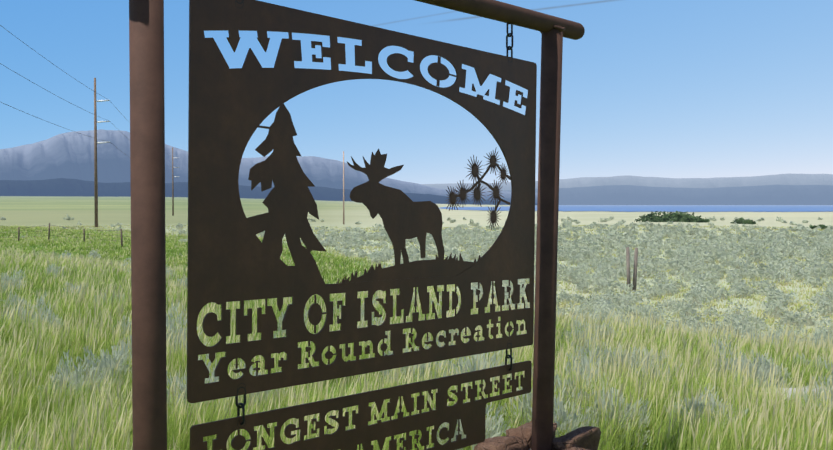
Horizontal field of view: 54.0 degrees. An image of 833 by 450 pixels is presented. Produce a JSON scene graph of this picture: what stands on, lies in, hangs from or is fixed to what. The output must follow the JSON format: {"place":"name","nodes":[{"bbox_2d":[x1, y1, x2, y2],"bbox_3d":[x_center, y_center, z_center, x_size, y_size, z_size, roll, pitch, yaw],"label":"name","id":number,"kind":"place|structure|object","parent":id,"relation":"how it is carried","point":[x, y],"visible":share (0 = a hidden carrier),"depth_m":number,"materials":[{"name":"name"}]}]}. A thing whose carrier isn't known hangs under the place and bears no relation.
{"place":"outdoors","nodes":[
{"label":"outdoors","id":0,"kind":"place"},
{"bbox_2d":[0,178,536,204],"bbox_3d":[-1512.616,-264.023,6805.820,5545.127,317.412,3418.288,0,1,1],"label":"distant hills","id":1,"kind":"structure","parent":0,"point":[62,187],"depth_m":7090.18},
{"bbox_2d":[0,129,537,202],"bbox_3d":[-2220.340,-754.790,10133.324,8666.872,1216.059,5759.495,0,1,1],"label":"mountain terrain","id":2,"kind":"structure","parent":0,"point":[68,155],"depth_m":10366.40,"materials":[{"name":"grey stone"}]},
{"bbox_2d":[0,196,832,449],"bbox_3d":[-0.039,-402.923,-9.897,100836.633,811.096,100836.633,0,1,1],"label":"ground","id":3,"kind":"structure","parent":0,"point":[33,211],"depth_m":150.93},
{"bbox_2d":[0,223,127,246],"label":"fence","id":4,"kind":"object","parent":3,"relation":"on","point":[49,235],"visible":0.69,"depth_m":52.39,"materials":[{"name":"brown wood"}]},
{"bbox_2d":[0,25,177,226],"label":"power pole","id":5,"kind":"object","parent":3,"relation":"on","point":[95,170],"visible":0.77,"depth_m":81.63,"materials":[{"name":"brown wood"}]},
{"bbox_2d":[172,148,178,215],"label":"power pole","id":6,"kind":"object","parent":3,"relation":"on","point":[173,186],"visible":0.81,"depth_m":179.34,"materials":[{"name":"brown wood"}]},
{"bbox_2d":[343,151,344,223],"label":"utility pole","id":7,"kind":"object","parent":3,"relation":"on","point":[343,192],"visible":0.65,"depth_m":98.61,"materials":[{"name":"brown wood"}]},
{"bbox_2d":[129,0,601,449],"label":"welcome sign","id":8,"kind":"object","parent":3,"relation":"on","point":[232,257],"visible":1,"depth_m":2.04,"materials":[{"name":"metal"}]},
{"bbox_2d":[0,263,832,449],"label":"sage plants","id":9,"kind":"object","parent":3,"relation":"on","point":[106,362],"visible":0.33,"depth_m":4.33,"materials":[{"name":"green plant"}]},
{"bbox_2d":[0,224,832,449],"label":"meadow grass","id":10,"kind":"structure","parent":3,"relation":"on","point":[30,357],"depth_m":4.59,"materials":[{"name":"green plant"}]},
{"bbox_2d":[0,214,832,344],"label":"sagebrush shrubs","id":11,"kind":"object","parent":3,"relation":"on","point":[582,254],"visible":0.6,"depth_m":30.08,"materials":[{"name":"green plant"}]},
{"bbox_2d":[626,247,637,291],"bbox_3d":[5.828,1.352,22.117,0.396,1.531,0.151,-1,2,-42],"label":"fence post","id":12,"kind":"object","parent":3,"relation":"on","point":[634,269],"visible":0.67,"depth_m":22.14,"materials":[{"name":"grey wood"}]},
{"bbox_2d":[634,211,827,228],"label":"bushes","id":13,"kind":"object","parent":3,"relation":"on","point":[676,216],"visible":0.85,"depth_m":111.93,"materials":[{"name":"green plant"}]},
{"bbox_2d":[767,385,831,410],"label":"pale ground rocks","id":14,"kind":"object","parent":3,"relation":"on","point":[806,388],"depth_m":4.55,"materials":[{"name":"grey stone"}]},
{"bbox_2d":[0,0,832,183],"label":"sky","id":15,"kind":"structure","parent":0,"point":[651,88],"materials":[{"name":"blue"}]},
{"bbox_2d":[421,174,832,190],"bbox_3d":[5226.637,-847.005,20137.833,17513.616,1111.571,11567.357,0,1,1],"label":"distant hills","id":16,"kind":"structure","parent":0,"point":[797,179],"depth_m":22370.71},
{"bbox_2d":[439,205,832,211],"bbox_3d":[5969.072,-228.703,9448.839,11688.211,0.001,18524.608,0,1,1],"label":"lake water","id":17,"kind":"structure","parent":0,"point":[729,208],"depth_m":521.72,"materials":[{"name":"blue liquid"}]},
{"bbox_2d":[504,185,832,204],"bbox_3d":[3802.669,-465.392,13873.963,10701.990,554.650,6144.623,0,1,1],"label":"distant hills","id":18,"kind":"structure","parent":0,"point":[743,195],"depth_m":14074.35,"materials":[{"name":"blue"}]}
]}

